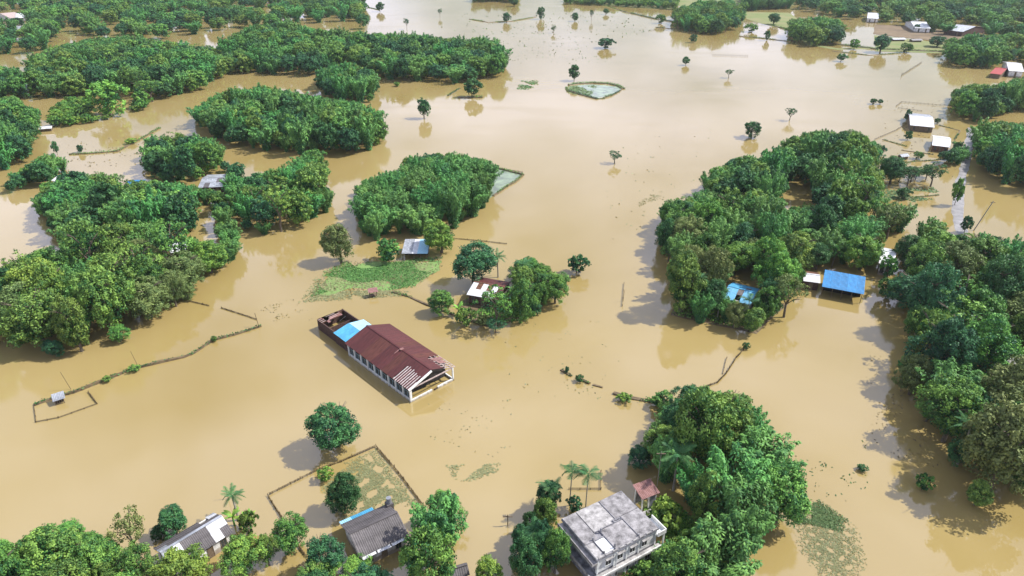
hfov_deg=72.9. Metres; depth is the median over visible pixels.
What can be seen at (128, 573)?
leafy tree
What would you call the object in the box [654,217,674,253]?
leafy tree
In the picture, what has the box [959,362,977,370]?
leafy tree
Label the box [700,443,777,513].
leafy tree
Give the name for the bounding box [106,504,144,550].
sparse tree
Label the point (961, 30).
grey house
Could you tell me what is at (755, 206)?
bamboo clump
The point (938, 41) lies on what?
leafy tree
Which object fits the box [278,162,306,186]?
tree
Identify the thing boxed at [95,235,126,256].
leafy tree
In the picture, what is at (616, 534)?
concrete house
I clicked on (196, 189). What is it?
tree
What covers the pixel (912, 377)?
leafy tree
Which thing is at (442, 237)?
leafy tree
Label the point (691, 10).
sparse tree
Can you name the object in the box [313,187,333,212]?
tree
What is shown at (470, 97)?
yard bank
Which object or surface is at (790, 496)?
leafy tree
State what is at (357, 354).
window
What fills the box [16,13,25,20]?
white shed
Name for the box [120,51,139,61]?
sparse tree
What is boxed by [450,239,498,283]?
leafy tree
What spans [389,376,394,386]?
window
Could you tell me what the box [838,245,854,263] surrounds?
bamboo clump
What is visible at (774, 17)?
leafy tree
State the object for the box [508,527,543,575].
leafy tree
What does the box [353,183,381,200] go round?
bamboo clump
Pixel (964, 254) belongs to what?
leafy tree
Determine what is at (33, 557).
leafy tree
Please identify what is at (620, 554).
window
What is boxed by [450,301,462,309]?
banana plant
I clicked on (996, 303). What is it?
leafy tree
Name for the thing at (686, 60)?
shrub
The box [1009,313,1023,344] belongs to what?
leafy tree
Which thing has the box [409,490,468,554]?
leafy tree
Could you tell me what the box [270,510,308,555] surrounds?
leafy tree
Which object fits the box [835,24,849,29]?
sparse tree
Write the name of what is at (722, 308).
bamboo clump
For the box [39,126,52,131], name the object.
channel hut
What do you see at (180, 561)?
leafy tree
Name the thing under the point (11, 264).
sparse tree
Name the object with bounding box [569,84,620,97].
field pond
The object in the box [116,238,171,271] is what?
leafy tree
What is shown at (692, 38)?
shrub
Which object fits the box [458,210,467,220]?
bamboo clump
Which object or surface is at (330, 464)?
bamboo fence
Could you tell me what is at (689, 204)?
leafy tree
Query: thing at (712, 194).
bamboo clump
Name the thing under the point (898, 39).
shore shed
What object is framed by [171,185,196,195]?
tree
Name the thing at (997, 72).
red sheet house
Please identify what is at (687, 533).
shrub
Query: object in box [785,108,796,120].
sparse tree
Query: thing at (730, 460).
leafy tree
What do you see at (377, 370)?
window
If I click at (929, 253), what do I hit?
leafy tree
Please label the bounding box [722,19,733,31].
sparse tree
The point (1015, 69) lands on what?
white roof barn
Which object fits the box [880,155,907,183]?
leafy tree
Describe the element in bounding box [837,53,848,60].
shrub
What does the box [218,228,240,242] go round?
bamboo clump
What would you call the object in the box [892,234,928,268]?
leafy tree
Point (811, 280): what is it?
white roofed lodge
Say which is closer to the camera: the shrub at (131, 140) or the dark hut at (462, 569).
the dark hut at (462, 569)
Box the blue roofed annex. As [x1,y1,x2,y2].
[334,319,370,351]
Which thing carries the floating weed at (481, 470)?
on the flood water
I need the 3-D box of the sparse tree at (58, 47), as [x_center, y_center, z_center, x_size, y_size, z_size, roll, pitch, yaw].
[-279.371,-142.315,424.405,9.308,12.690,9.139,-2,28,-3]
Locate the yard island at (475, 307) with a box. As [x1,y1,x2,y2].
[453,298,520,325]
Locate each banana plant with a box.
[221,505,239,525]
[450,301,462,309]
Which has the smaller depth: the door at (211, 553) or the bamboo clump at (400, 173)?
the door at (211, 553)
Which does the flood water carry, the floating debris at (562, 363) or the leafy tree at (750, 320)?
the floating debris at (562, 363)
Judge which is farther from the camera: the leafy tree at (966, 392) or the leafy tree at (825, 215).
the leafy tree at (825, 215)
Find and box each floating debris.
[68,131,156,171]
[430,403,511,454]
[470,12,643,36]
[507,322,618,401]
[796,440,867,495]
[867,341,937,466]
[882,106,972,176]
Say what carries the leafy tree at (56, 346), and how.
on the flood water
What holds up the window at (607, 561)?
in the concrete house at (616, 534)
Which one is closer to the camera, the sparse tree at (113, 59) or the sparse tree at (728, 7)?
the sparse tree at (113, 59)
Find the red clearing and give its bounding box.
[873,24,963,40]
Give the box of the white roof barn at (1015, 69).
[1001,62,1023,77]
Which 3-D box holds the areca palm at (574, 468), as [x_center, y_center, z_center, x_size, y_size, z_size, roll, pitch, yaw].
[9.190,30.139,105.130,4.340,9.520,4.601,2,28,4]
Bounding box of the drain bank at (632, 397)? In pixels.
[613,391,650,402]
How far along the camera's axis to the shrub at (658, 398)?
127.40 m
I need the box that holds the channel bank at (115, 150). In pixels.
[69,128,159,154]
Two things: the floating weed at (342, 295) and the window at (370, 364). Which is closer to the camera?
the window at (370, 364)
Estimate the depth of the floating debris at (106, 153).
263.65 m
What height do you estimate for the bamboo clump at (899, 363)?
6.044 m
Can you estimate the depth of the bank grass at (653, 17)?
618.50 m
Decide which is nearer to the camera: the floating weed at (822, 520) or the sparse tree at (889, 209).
the floating weed at (822, 520)
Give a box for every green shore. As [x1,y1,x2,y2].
[678,0,793,5]
[745,12,796,27]
[801,40,873,49]
[874,35,945,52]
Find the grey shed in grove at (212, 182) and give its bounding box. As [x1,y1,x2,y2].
[198,174,224,193]
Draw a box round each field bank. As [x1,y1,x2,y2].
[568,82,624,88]
[568,90,596,98]
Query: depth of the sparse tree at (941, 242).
169.88 m
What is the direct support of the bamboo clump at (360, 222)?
on the flood water
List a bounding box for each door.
[207,546,215,558]
[381,549,387,558]
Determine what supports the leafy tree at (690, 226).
on the flood water
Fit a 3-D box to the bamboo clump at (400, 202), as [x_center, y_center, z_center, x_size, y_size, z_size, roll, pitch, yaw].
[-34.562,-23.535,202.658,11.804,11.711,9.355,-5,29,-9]
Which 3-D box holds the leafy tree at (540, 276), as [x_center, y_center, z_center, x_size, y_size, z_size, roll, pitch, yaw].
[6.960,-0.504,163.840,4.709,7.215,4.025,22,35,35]
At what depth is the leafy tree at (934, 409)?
122.60 m
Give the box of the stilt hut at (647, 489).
[633,478,659,516]
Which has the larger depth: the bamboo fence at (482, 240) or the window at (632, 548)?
the bamboo fence at (482, 240)
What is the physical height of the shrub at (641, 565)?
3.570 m
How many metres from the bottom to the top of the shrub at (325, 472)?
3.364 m
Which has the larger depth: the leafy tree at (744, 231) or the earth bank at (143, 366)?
the leafy tree at (744, 231)
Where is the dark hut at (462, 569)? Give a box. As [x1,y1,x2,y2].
[450,562,469,575]
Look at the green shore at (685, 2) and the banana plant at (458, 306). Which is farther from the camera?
the green shore at (685, 2)
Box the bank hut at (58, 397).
[51,391,64,404]
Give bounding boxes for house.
[0,12,15,19]
[153,513,232,575]
[339,496,407,563]
[466,277,510,307]
[557,491,666,575]
[726,282,758,310]
[877,248,895,275]
[905,21,985,35]
[907,113,934,132]
[931,135,950,151]
[989,67,1007,78]
[991,354,1019,368]
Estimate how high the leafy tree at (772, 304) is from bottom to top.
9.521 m
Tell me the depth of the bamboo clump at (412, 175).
216.27 m
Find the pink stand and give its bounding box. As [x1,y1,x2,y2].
[367,287,377,295]
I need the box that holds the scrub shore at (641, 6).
[566,2,671,8]
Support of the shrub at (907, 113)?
on the flood water
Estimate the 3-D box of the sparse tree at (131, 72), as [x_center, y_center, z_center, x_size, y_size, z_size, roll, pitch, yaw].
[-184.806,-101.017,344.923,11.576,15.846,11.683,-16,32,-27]
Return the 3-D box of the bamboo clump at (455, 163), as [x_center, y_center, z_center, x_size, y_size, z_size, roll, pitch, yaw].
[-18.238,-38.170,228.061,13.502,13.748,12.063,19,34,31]
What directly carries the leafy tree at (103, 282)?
on the flood water
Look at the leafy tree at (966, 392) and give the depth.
115.41 m
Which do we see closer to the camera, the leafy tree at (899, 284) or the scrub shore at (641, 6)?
the leafy tree at (899, 284)
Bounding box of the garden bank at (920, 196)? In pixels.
[896,195,938,202]
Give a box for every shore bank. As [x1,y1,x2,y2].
[740,36,789,41]
[771,25,943,51]
[834,51,900,55]
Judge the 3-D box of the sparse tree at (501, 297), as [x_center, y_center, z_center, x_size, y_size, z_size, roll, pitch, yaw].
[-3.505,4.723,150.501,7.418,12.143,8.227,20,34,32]
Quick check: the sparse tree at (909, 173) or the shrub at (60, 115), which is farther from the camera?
the shrub at (60, 115)
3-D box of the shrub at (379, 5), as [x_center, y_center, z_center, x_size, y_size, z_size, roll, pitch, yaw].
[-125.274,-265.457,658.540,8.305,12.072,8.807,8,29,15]
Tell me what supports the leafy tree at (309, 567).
on the flood water
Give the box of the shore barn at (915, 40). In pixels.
[909,39,921,41]
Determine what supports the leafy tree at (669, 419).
on the flood water
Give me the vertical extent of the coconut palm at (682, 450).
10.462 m
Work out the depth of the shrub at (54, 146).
262.05 m
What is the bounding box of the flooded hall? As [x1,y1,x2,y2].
[345,324,454,402]
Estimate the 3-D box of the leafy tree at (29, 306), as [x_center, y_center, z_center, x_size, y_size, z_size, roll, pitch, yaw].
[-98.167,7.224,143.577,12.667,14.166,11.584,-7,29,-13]
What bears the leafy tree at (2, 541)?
on the flood water
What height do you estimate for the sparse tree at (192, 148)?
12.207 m
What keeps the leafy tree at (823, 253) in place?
on the flood water
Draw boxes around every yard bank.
[391,291,497,325]
[457,96,482,97]
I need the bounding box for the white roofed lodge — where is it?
[802,271,819,290]
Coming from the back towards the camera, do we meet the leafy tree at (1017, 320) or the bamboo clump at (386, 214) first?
the bamboo clump at (386, 214)
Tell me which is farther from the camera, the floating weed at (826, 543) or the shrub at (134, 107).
the shrub at (134, 107)
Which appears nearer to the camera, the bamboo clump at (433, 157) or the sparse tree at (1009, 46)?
the bamboo clump at (433, 157)
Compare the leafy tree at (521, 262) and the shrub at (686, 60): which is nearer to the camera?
the leafy tree at (521, 262)
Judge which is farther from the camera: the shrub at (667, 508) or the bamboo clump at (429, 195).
the bamboo clump at (429, 195)
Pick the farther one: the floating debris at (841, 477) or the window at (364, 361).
the window at (364, 361)
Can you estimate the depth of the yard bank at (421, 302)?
162.32 m
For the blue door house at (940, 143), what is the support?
on the flood water
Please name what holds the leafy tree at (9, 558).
on the flood water
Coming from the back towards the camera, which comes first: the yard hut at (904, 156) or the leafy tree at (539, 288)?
the yard hut at (904, 156)
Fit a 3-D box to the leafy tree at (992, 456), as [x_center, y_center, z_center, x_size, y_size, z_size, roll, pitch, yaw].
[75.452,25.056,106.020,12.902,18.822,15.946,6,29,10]
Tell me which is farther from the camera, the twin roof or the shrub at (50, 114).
the twin roof
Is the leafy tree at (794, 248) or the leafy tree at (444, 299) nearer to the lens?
the leafy tree at (444, 299)
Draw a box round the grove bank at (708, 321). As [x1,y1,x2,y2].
[671,299,787,333]
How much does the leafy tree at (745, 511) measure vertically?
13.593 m
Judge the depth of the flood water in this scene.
150.47 m
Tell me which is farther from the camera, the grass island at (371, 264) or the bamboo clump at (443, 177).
the bamboo clump at (443, 177)
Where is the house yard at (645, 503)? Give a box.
[638,501,688,535]
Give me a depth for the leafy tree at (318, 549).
92.94 m
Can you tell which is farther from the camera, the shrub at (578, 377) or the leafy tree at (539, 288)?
the leafy tree at (539, 288)
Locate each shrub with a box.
[47,112,57,117]
[49,108,61,111]
[50,115,62,125]
[50,141,58,154]
[55,101,69,105]
[57,113,67,124]
[62,113,75,125]
[67,96,76,101]
[68,116,80,123]
[72,99,86,105]
[75,106,89,114]
[76,144,82,151]
[80,113,90,120]
[80,117,89,122]
[81,104,93,112]
[88,117,96,122]
[101,375,110,381]
[124,138,136,142]
[126,364,140,371]
[131,90,153,104]
[131,105,140,111]
[134,98,147,108]
[237,510,259,534]
[316,465,333,481]
[376,2,384,9]
[376,238,400,261]
[455,307,475,325]
[463,77,483,95]
[476,314,488,325]
[510,0,517,5]
[565,495,581,511]
[568,65,579,78]
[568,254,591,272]
[571,12,578,20]
[575,374,584,381]
[598,38,616,48]
[615,392,632,402]
[628,0,634,5]
[634,559,654,575]
[641,0,648,6]
[646,493,683,529]
[649,0,655,7]
[650,389,675,406]
[655,14,665,22]
[662,1,670,8]
[666,536,678,543]
[678,529,696,541]
[682,56,689,63]
[689,35,697,41]
[742,342,750,348]
[744,23,757,31]
[764,30,770,39]
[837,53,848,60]
[850,39,860,47]
[857,464,868,471]
[877,276,895,298]
[879,254,898,277]
[880,145,887,151]
[896,187,913,197]
[901,42,913,51]
[904,109,912,118]
[904,131,912,139]
[913,151,924,158]
[915,472,935,490]
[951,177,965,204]
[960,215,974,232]
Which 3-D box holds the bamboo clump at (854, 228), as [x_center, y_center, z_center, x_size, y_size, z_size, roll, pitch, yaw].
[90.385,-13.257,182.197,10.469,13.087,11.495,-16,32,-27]
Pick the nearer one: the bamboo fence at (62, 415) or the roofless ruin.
the bamboo fence at (62, 415)
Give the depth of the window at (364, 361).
138.91 m
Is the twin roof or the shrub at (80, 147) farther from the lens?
the twin roof
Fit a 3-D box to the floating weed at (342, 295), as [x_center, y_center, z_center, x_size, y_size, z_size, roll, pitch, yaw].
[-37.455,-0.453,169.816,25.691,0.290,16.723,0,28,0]
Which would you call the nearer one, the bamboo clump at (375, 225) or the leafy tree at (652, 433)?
the leafy tree at (652, 433)
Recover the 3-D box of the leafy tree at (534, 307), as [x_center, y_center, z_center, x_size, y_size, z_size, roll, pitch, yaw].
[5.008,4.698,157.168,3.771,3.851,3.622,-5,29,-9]
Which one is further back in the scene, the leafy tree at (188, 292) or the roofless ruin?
the leafy tree at (188, 292)
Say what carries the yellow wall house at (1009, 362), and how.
on the flood water
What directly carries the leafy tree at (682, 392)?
on the flood water
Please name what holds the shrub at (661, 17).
on the flood water
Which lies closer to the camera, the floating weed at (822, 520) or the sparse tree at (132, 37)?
the floating weed at (822, 520)
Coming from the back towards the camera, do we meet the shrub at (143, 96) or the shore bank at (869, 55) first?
the shore bank at (869, 55)
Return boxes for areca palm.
[521,516,548,549]
[535,477,562,498]
[560,460,584,501]
[573,463,601,506]
[712,283,729,317]
[737,293,759,308]
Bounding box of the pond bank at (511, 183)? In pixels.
[492,168,524,195]
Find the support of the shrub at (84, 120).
on the flood water
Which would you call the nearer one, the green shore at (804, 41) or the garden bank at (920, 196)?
the garden bank at (920, 196)
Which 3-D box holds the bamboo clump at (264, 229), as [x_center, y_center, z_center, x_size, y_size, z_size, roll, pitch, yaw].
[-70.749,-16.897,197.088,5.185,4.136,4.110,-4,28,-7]
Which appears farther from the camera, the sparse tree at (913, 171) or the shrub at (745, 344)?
the sparse tree at (913, 171)
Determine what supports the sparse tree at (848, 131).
on the flood water
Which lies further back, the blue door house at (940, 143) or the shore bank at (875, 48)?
the shore bank at (875, 48)
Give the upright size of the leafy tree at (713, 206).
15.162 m
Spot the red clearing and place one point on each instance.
(897, 31)
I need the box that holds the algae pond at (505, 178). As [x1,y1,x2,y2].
[490,169,519,197]
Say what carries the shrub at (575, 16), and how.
on the flood water
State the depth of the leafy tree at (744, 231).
179.50 m
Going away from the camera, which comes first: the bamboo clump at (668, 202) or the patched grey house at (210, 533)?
the patched grey house at (210, 533)
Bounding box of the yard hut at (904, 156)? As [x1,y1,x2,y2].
[898,153,908,158]
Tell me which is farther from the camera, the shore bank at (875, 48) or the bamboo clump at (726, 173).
the shore bank at (875, 48)
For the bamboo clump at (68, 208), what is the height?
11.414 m
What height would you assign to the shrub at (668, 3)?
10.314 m
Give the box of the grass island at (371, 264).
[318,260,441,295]
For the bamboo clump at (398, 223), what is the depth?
196.53 m
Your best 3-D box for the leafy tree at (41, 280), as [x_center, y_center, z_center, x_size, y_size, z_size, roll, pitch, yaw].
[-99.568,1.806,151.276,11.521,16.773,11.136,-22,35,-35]
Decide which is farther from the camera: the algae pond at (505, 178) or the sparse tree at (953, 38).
the sparse tree at (953, 38)
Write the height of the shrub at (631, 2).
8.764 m
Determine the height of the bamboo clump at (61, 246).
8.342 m
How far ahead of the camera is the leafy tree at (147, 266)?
158.32 m
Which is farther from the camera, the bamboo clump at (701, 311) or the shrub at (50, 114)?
the shrub at (50, 114)
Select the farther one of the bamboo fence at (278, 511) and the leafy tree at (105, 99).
the leafy tree at (105, 99)
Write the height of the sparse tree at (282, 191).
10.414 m
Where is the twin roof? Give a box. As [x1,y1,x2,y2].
[867,13,878,22]
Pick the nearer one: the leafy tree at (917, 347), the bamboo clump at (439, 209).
the leafy tree at (917, 347)
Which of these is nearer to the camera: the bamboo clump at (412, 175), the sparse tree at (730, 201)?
the sparse tree at (730, 201)
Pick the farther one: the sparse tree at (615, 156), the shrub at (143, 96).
the shrub at (143, 96)
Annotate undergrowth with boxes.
[463,298,520,324]
[622,542,700,575]
[644,503,694,538]
[674,299,781,328]
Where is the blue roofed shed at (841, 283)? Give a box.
[821,270,865,301]
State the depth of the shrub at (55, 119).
297.17 m
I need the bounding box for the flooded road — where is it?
[951,127,973,234]
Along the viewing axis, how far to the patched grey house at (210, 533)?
97.85 m
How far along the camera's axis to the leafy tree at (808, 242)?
174.82 m
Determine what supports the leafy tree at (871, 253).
on the flood water
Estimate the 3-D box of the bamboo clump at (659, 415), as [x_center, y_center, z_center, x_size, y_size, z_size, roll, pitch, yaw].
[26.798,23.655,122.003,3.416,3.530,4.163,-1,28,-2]
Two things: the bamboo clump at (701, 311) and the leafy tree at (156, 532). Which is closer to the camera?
the leafy tree at (156, 532)
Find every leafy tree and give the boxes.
[0,267,11,282]
[0,274,24,287]
[0,281,28,328]
[0,287,64,348]
[0,538,13,547]
[0,541,31,575]
[4,256,63,285]
[11,523,85,575]
[20,262,78,308]
[24,245,76,270]
[40,339,64,357]
[40,557,90,575]
[50,293,89,351]
[50,517,85,535]
[59,250,82,266]
[66,264,135,333]
[71,535,122,575]
[72,530,106,552]
[81,79,129,115]
[85,251,136,315]
[90,562,119,575]
[94,219,138,252]
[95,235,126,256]
[107,323,130,341]
[112,539,153,575]
[114,569,140,575]
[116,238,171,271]
[122,275,171,320]
[128,254,167,303]
[142,542,213,575]
[149,524,166,540]
[157,503,187,539]
[158,270,188,306]
[160,250,206,286]
[178,283,195,300]
[189,239,227,272]
[215,532,269,575]
[218,245,231,266]
[251,533,280,568]
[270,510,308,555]
[295,559,333,575]
[301,568,331,575]
[303,401,361,450]
[305,533,346,571]
[318,222,353,262]
[323,471,361,515]
[331,552,372,575]
[346,561,393,575]
[398,522,456,575]
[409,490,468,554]
[423,220,454,252]
[424,489,468,524]
[426,289,454,316]
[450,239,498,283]
[474,553,503,575]
[502,13,511,21]
[506,265,538,284]
[508,278,539,323]
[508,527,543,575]
[510,280,541,309]
[511,522,528,546]
[513,257,532,268]
[518,256,539,268]
[520,511,537,543]
[527,302,541,314]
[527,518,556,568]
[531,265,551,280]
[532,281,550,307]
[533,497,557,527]
[534,272,549,285]
[536,7,544,18]
[536,480,561,507]
[536,527,571,573]
[542,271,570,303]
[626,444,651,469]
[640,424,675,457]
[649,534,719,575]
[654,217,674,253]
[656,401,671,412]
[660,200,679,222]
[661,397,702,436]
[665,246,707,313]
[669,384,697,402]
[669,387,737,465]
[670,213,708,245]
[675,199,696,212]
[682,244,705,271]
[687,196,728,230]
[687,470,726,527]
[689,231,723,260]
[691,384,714,394]
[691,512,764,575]
[696,243,734,282]
[697,390,756,446]
[700,278,727,312]
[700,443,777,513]
[709,472,777,546]
[716,445,735,466]
[722,241,760,273]
[725,300,747,327]
[727,221,762,260]
[739,307,766,331]
[742,237,762,270]
[744,121,761,137]
[750,249,801,298]
[751,232,786,283]
[752,286,783,318]
[757,457,813,527]
[758,276,786,302]
[768,13,780,23]
[771,232,815,270]
[787,264,806,290]
[793,230,817,265]
[800,202,838,235]
[808,242,832,269]
[844,233,886,270]
[873,33,892,51]
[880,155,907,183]
[882,270,949,309]
[891,353,936,394]
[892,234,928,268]
[903,237,954,276]
[903,304,934,336]
[903,314,980,385]
[905,333,926,352]
[906,260,966,316]
[913,371,989,442]
[916,396,942,421]
[929,36,946,46]
[936,239,987,288]
[937,285,1010,323]
[946,438,969,466]
[955,312,1023,378]
[957,389,1023,498]
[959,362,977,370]
[962,233,1011,283]
[962,394,998,417]
[966,478,994,506]
[973,257,1023,296]
[976,253,1023,310]
[979,354,1023,403]
[979,401,1023,466]
[1002,290,1023,344]
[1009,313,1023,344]
[1012,470,1023,486]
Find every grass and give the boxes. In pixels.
[497,166,523,191]
[567,89,597,97]
[623,11,692,30]
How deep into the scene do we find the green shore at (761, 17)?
621.00 m
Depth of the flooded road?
220.53 m
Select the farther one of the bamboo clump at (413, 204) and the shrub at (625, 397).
the bamboo clump at (413, 204)
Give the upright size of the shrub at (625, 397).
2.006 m
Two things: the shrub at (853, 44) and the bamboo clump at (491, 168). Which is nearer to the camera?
the bamboo clump at (491, 168)
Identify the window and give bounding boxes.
[220,537,227,547]
[355,351,359,360]
[362,356,366,365]
[368,361,373,370]
[375,366,380,375]
[382,371,387,381]
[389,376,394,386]
[395,542,401,548]
[396,382,401,391]
[404,387,408,396]
[605,556,613,566]
[617,549,625,559]
[629,543,637,553]
[641,537,649,547]
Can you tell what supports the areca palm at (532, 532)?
on the flood water
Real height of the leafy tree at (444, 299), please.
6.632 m
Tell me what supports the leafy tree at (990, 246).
on the flood water
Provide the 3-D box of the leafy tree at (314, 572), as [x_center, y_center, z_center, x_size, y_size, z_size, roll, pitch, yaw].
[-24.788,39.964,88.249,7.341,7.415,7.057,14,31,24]
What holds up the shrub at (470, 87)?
on the yard bank at (470, 97)
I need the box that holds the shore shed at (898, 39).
[891,38,905,40]
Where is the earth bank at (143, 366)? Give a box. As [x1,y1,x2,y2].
[34,325,261,405]
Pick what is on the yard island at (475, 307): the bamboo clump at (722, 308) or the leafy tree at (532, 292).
the leafy tree at (532, 292)
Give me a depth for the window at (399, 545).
98.76 m
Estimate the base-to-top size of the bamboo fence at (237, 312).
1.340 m
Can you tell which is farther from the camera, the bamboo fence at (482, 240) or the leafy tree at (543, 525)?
the bamboo fence at (482, 240)
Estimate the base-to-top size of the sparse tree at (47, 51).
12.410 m
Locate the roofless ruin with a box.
[317,309,358,341]
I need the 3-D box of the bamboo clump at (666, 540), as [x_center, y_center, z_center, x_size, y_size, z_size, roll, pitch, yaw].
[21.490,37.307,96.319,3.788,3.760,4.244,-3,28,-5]
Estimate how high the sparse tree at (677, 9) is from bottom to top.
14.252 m
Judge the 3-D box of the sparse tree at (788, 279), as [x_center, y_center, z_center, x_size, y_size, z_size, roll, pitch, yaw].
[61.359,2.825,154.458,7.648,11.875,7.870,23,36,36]
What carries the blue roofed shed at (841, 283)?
in the flood water
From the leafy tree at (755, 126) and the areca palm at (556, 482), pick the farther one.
the leafy tree at (755, 126)
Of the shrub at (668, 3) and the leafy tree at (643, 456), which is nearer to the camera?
the leafy tree at (643, 456)
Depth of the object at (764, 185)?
205.82 m
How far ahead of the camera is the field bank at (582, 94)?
351.01 m
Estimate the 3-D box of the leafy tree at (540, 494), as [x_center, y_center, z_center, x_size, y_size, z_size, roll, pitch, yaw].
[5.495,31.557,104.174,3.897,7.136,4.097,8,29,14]
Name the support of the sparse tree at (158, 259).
on the flood water
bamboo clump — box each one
[43,198,87,226]
[57,239,79,260]
[60,256,88,286]
[65,311,92,332]
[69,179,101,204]
[97,192,141,225]
[102,188,145,217]
[125,220,168,246]
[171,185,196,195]
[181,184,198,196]
[211,206,235,224]
[215,219,241,237]
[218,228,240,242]
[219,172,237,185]
[219,237,242,260]
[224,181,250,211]
[254,221,270,234]
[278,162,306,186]
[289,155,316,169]
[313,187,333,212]
[348,191,381,219]
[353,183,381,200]
[358,219,367,232]
[361,222,371,236]
[363,201,402,234]
[364,210,386,240]
[369,170,399,190]
[373,182,388,192]
[374,189,412,224]
[377,185,412,200]
[393,170,410,180]
[393,219,403,233]
[394,176,411,199]
[395,202,441,235]
[398,163,417,176]
[399,554,423,569]
[403,166,432,185]
[403,171,440,204]
[404,152,427,168]
[406,201,418,211]
[409,178,447,207]
[413,158,434,171]
[418,155,442,164]
[425,159,455,179]
[426,202,445,228]
[436,168,470,187]
[436,177,469,229]
[441,151,473,175]
[450,155,478,171]
[451,167,476,194]
[457,180,489,216]
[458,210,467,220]
[469,159,503,189]
[469,172,493,208]
[476,170,489,183]
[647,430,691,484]
[649,419,668,441]
[653,412,668,426]
[654,539,675,559]
[659,199,678,217]
[664,208,690,221]
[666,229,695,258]
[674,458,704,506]
[687,191,702,199]
[687,290,716,323]
[697,191,727,205]
[698,170,719,190]
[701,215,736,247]
[717,298,735,320]
[719,169,733,179]
[724,205,755,239]
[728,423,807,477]
[732,392,752,403]
[736,405,770,442]
[744,165,761,189]
[747,197,787,214]
[748,190,788,218]
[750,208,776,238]
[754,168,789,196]
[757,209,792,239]
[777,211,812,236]
[790,208,813,228]
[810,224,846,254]
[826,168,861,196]
[837,213,879,249]
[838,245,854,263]
[851,211,890,231]
[896,355,906,377]
[914,356,995,416]
[993,233,1023,257]
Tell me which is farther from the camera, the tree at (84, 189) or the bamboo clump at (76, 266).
the tree at (84, 189)
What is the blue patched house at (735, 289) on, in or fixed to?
on the grove bank at (708, 321)
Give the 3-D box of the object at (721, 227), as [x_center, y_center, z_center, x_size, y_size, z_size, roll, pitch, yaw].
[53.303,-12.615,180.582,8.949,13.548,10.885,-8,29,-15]
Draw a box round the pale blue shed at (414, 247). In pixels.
[401,239,429,258]
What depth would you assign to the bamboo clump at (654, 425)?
117.45 m
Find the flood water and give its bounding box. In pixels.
[0,0,1023,575]
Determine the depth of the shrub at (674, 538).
97.95 m
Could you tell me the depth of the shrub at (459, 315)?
152.13 m
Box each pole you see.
[656,452,665,487]
[973,201,995,230]
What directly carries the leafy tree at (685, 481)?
on the flood water
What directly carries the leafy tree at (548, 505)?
on the flood water
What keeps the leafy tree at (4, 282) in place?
on the flood water
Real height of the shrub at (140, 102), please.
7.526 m
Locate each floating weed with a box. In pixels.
[298,271,409,302]
[313,257,442,292]
[322,448,416,520]
[446,462,500,481]
[517,80,537,89]
[566,85,594,94]
[639,191,663,206]
[791,499,848,532]
[796,500,866,575]
[880,187,938,201]
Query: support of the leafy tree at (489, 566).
on the flood water
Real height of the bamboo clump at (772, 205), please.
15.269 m
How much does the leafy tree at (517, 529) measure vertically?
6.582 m
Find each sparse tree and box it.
[0,249,26,275]
[40,48,57,54]
[46,45,62,50]
[55,219,111,261]
[61,282,90,324]
[92,45,118,61]
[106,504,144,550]
[110,57,127,63]
[115,242,164,268]
[117,179,154,196]
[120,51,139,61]
[125,68,149,85]
[126,31,141,39]
[133,78,163,101]
[149,218,196,268]
[166,131,182,145]
[177,142,198,157]
[239,185,267,212]
[256,185,292,231]
[266,175,290,192]
[270,187,297,219]
[303,148,327,161]
[312,162,328,186]
[472,284,513,327]
[486,318,506,333]
[610,150,621,162]
[660,245,671,262]
[665,202,705,230]
[672,7,684,12]
[672,195,695,204]
[673,12,683,29]
[674,10,685,26]
[682,6,694,13]
[716,186,750,213]
[722,5,732,12]
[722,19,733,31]
[733,5,743,12]
[774,272,810,317]
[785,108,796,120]
[830,244,843,267]
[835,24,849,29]
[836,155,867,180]
[840,129,857,134]
[847,169,884,203]
[866,196,890,218]
[876,202,913,238]
[895,157,908,163]
[901,166,923,185]
[908,166,924,182]
[912,306,953,356]
[921,161,948,186]
[927,288,989,327]
[929,238,959,263]
[944,37,963,43]
[954,270,988,294]
[961,233,977,237]
[987,34,1009,40]
[996,41,1015,54]
[1014,249,1023,259]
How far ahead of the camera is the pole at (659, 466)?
106.30 m
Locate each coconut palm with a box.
[220,482,245,515]
[495,248,506,277]
[660,437,696,491]
[947,410,991,464]
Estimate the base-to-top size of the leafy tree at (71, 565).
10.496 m
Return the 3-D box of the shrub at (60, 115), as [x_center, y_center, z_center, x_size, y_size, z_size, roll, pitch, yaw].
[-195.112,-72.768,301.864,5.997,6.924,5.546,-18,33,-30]
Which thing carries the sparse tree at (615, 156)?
on the flood water
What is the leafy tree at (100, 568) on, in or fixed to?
on the flood water
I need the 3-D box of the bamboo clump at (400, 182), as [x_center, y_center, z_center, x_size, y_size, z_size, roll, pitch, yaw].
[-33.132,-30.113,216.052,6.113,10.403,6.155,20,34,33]
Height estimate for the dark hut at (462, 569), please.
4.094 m
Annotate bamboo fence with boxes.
[33,403,97,422]
[221,306,255,318]
[267,493,282,518]
[269,445,374,494]
[375,444,423,504]
[454,238,506,243]
[703,348,744,386]
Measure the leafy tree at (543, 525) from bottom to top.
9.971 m

